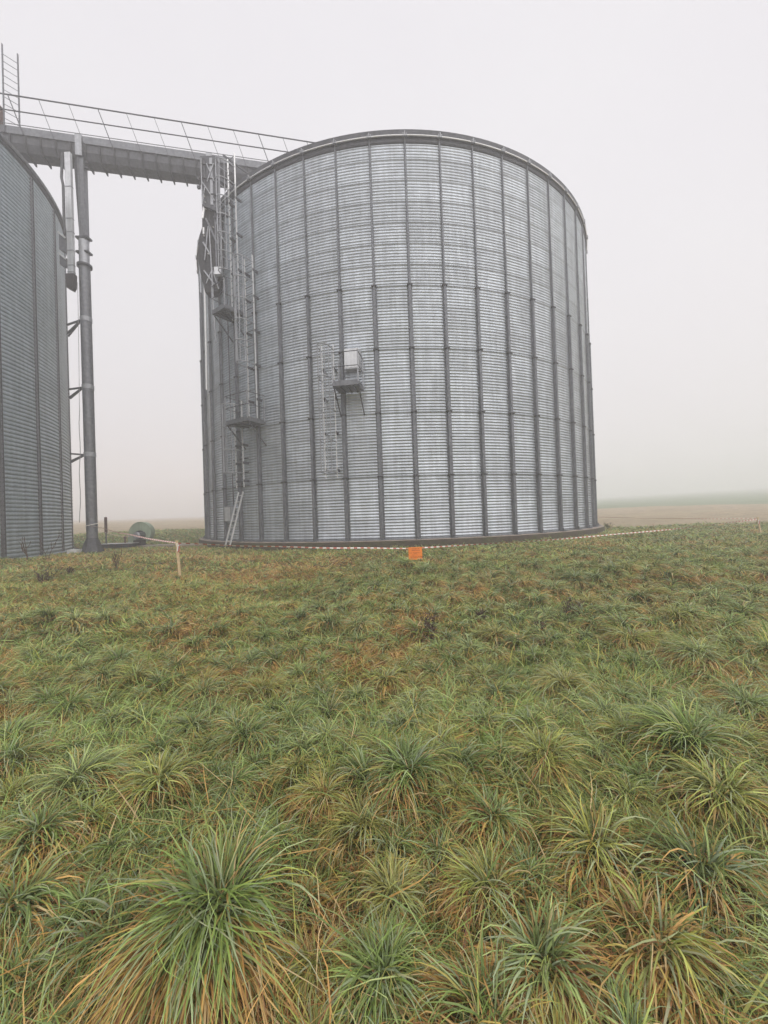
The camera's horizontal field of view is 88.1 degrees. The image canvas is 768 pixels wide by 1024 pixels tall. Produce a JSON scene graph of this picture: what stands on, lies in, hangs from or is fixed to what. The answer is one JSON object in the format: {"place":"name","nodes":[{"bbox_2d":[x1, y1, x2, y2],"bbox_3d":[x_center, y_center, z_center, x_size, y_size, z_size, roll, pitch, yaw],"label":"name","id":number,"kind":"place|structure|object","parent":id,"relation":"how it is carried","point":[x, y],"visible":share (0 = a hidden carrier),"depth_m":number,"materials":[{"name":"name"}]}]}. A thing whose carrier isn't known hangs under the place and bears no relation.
{"place":"outdoors","nodes":[
{"label":"outdoors","id":0,"kind":"place"},
{"bbox_2d":[0,527,767,1023],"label":"ground","id":1,"kind":"structure","parent":0,"point":[360,673],"depth_m":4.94,"materials":[{"name":"green plant"}]},
{"bbox_2d":[19,537,30,559],"bbox_3d":[-11.229,1.177,12.416,0.312,0.807,0.293,-2,0,0],"label":"dead weed","id":2,"kind":"object","parent":1,"relation":"on","point":[24,550],"visible":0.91,"depth_m":12.36,"materials":[{"name":"brown plant"}]},
{"bbox_2d":[0,132,77,558],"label":"grain silo","id":3,"kind":"object","parent":1,"relation":"on","point":[36,503],"visible":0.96,"depth_m":14.81,"materials":[{"name":"metal"}]},
{"bbox_2d":[33,567,58,583],"bbox_3d":[-7.219,1.391,8.490,0.453,0.382,0.305,-2,0,-35],"label":"dead weed","id":4,"kind":"object","parent":1,"relation":"on","point":[46,576],"visible":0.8,"depth_m":8.44,"materials":[{"name":"brown plant"}]},
{"bbox_2d":[40,535,59,557],"bbox_3d":[-10.608,1.079,12.656,0.230,0.960,0.609,-2,0,26],"label":"dead weed","id":5,"kind":"object","parent":1,"relation":"on","point":[48,547],"visible":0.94,"depth_m":12.65,"materials":[{"name":"brown plant"}]},
{"bbox_2d":[66,566,74,573],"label":"dead weed","id":6,"kind":"object","parent":1,"relation":"on","point":[69,569],"visible":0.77,"depth_m":9.28,"materials":[{"name":"brown plant"}]},
{"bbox_2d":[67,549,81,553],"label":"paving slab","id":7,"kind":"structure","parent":1,"relation":"on","point":[74,551],"depth_m":15.73,"materials":[{"name":"grey concrete"}]},
{"bbox_2d":[67,156,104,552],"bbox_3d":[-12.941,-6.376,17.032,2.648,16.495,0.819,-2,-1,43],"label":"support post","id":8,"kind":"object","parent":1,"relation":"on","point":[92,543],"visible":0.88,"depth_m":16.28,"materials":[{"name":"grey metal"}]},
{"bbox_2d":[0,92,314,190],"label":"conveyor walkway","id":9,"kind":"structure","parent":8,"relation":"on","point":[35,147],"depth_m":16.73,"materials":[{"name":"metal"}]},
{"bbox_2d":[0,106,2,123],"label":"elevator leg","id":10,"kind":"object","parent":9,"relation":"on","point":[1,115],"visible":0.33,"depth_m":15.84,"materials":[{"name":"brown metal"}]},
{"bbox_2d":[1,43,20,131],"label":"tower ladder","id":11,"kind":"object","parent":9,"relation":"on","point":[18,90],"visible":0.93,"depth_m":15.83,"materials":[{"name":"grey metal"}]},
{"bbox_2d":[58,152,76,291],"bbox_3d":[-12.851,-11.748,16.038,0.563,5.634,0.298,-2,0,0],"label":"grain spout","id":12,"kind":"object","parent":9,"relation":"hanging from","point":[67,245],"visible":1,"depth_m":16.03,"materials":[{"name":"metal"}]},
{"bbox_2d":[77,282,80,522],"bbox_3d":[-12.189,-4.380,15.834,0.214,9.601,0.023,-2,0,0],"label":"hanging rope","id":13,"kind":"object","parent":12,"relation":"hanging from","point":[79,417],"visible":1,"depth_m":15.82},
{"bbox_2d":[112,549,121,569],"bbox_3d":[-6.696,1.218,9.958,0.225,0.607,0.225,-2,0,-35],"label":"dead weed","id":14,"kind":"object","parent":1,"relation":"on","point":[116,561],"visible":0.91,"depth_m":9.94,"materials":[{"name":"brown plant"}]},
{"bbox_2d":[115,544,202,548],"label":"concrete slab","id":15,"kind":"structure","parent":1,"relation":"on","point":[161,545],"depth_m":18.32,"materials":[{"name":"grey concrete"}]},
{"bbox_2d":[102,536,138,547],"bbox_3d":[-12.210,1.381,18.294,1.500,0.480,0.560,-2,0,0],"label":"air duct","id":16,"kind":"object","parent":15,"relation":"on","point":[117,545],"visible":0.91,"depth_m":18.04,"materials":[{"name":"metal"}]},
{"bbox_2d":[104,517,107,543],"bbox_3d":[-12.742,0.958,18.197,0.085,1.450,0.085,-2,0,0],"label":"marker post","id":17,"kind":"object","parent":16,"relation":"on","point":[105,524],"visible":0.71,"depth_m":18.17,"materials":[{"name":"grey metal"}]},
{"bbox_2d":[128,522,154,544],"bbox_3d":[-11.795,1.028,19.066,1.139,1.109,0.860,-2,0,0],"label":"aeration blower","id":18,"kind":"object","parent":15,"relation":"on","point":[145,529],"visible":0.86,"depth_m":19.14,"materials":[{"name":"green paint"}]},
{"bbox_2d":[175,540,181,576],"bbox_3d":[-4.492,1.148,8.692,0.115,1.053,0.060,-2,0,0],"label":"wooden stake","id":19,"kind":"object","parent":1,"relation":"on","point":[178,556],"visible":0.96,"depth_m":8.68,"materials":[{"name":"brown wood"}]},
{"bbox_2d":[92,525,174,542],"bbox_3d":[-8.236,0.598,12.408,0.028,0.484,10.477,-2,-1,-45],"label":"barrier tape","id":20,"kind":"object","parent":19,"relation":"attached to","point":[139,536],"visible":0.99,"depth_m":10.78,"materials":[{"name":"plastic"}]},
{"bbox_2d":[178,543,408,548],"bbox_3d":[-1.945,0.811,9.520,5.422,0.451,0.025,-2,0,-18],"label":"barrier tape","id":21,"kind":"object","parent":19,"relation":"attached to","point":[302,547],"visible":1,"depth_m":9.61,"materials":[{"name":"white plastic"}]},
{"bbox_2d":[225,491,243,544],"bbox_3d":[-5.730,0.246,15.195,0.332,2.068,0.710,-2,0,35],"label":"leaning ladder","id":22,"kind":"object","parent":1,"relation":"on","point":[233,514],"visible":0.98,"depth_m":15.17,"materials":[{"name":"metal"}]},
{"bbox_2d":[0,544,767,664],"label":"meadow grass","id":23,"kind":"structure","parent":1,"relation":"on","point":[455,583],"depth_m":5.89,"materials":[{"name":"green plant"}]},
{"bbox_2d":[195,129,604,551],"bbox_3d":[0.573,-7.525,24.234,22.240,19.546,22.653,-2,0,0],"label":"grain silo","id":24,"kind":"object","parent":1,"relation":"on","point":[398,353],"visible":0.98,"depth_m":14.22,"materials":[{"name":"metal"}]},
{"bbox_2d":[196,154,248,421],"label":"elevator column","id":25,"kind":"structure","parent":24,"relation":"attached to","point":[208,258],"depth_m":16.43,"materials":[{"name":"metal"}]},
{"bbox_2d":[420,610,437,643],"bbox_3d":[0.515,1.325,4.520,0.225,0.477,0.222,-2,0,0],"label":"dead weed","id":26,"kind":"object","parent":1,"relation":"on","point":[428,624],"visible":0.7,"depth_m":4.51,"materials":[{"name":"brown plant"}]},
{"bbox_2d":[473,608,485,619],"bbox_3d":[1.277,1.395,5.241,0.197,0.255,0.162,-2,0,-7],"label":"dead weed","id":27,"kind":"object","parent":1,"relation":"on","point":[479,613],"visible":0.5,"depth_m":5.24,"materials":[{"name":"brown plant"}]},
{"bbox_2d":[531,621,552,636],"bbox_3d":[1.910,1.438,4.825,0.176,0.221,0.257,-2,0,-35],"label":"dead weed","id":28,"kind":"object","parent":1,"relation":"on","point":[542,626],"visible":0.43,"depth_m":4.84,"materials":[{"name":"brown plant"}]},
{"bbox_2d":[559,596,584,616],"bbox_3d":[2.488,1.309,5.237,0.370,0.376,0.248,-2,0,-16],"label":"dead weed","id":29,"kind":"object","parent":1,"relation":"on","point":[566,608],"visible":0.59,"depth_m":5.24,"materials":[{"name":"brown plant"}]},
{"bbox_2d":[756,517,761,532],"bbox_3d":[13.796,0.588,14.593,0.194,0.798,0.076,-2,0,0],"label":"wooden stake","id":30,"kind":"object","parent":1,"relation":"on","point":[758,522],"visible":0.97,"depth_m":14.57,"materials":[{"name":"brown wood"}]},
{"bbox_2d":[422,519,756,547],"bbox_3d":[7.351,0.604,12.469,13.439,0.301,0.025,-2,0,-18],"label":"barrier tape","id":31,"kind":"object","parent":30,"relation":"attached to","point":[579,537],"visible":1,"depth_m":11.95,"materials":[{"name":"white plastic"}]},
{"bbox_2d":[408,547,421,559],"bbox_3d":[0.818,1.083,10.341,0.355,0.335,0.006,-2,0,0],"label":"warning sign","id":32,"kind":"object","parent":31,"relation":"hanging from","point":[415,552],"visible":0.98,"depth_m":10.34,"materials":[{"name":"orange plastic"}]},
{"bbox_2d":[0,521,767,573],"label":"meadow grass","id":33,"kind":"structure","parent":0,"point":[743,535],"depth_m":11.81,"materials":[{"name":"green plant"}]},
{"bbox_2d":[0,0,767,519],"label":"sky","id":34,"kind":"structure","parent":0,"point":[652,114],"materials":[{"name":"white"}]},
{"bbox_2d":[73,521,747,546],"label":"meadow grass","id":35,"kind":"structure","parent":0,"point":[180,535],"depth_m":25.51,"materials":[{"name":"green plant"}]},
{"bbox_2d":[73,504,767,533],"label":"ploughed field","id":36,"kind":"structure","parent":0,"point":[635,516],"depth_m":37.04,"materials":[{"name":"brown soil"}]},
{"bbox_2d":[73,487,767,520],"bbox_3d":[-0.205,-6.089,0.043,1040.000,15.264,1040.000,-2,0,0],"label":"green field","id":37,"kind":"structure","parent":0,"point":[745,496],"depth_m":86.63,"materials":[{"name":"green plant"}]}
]}

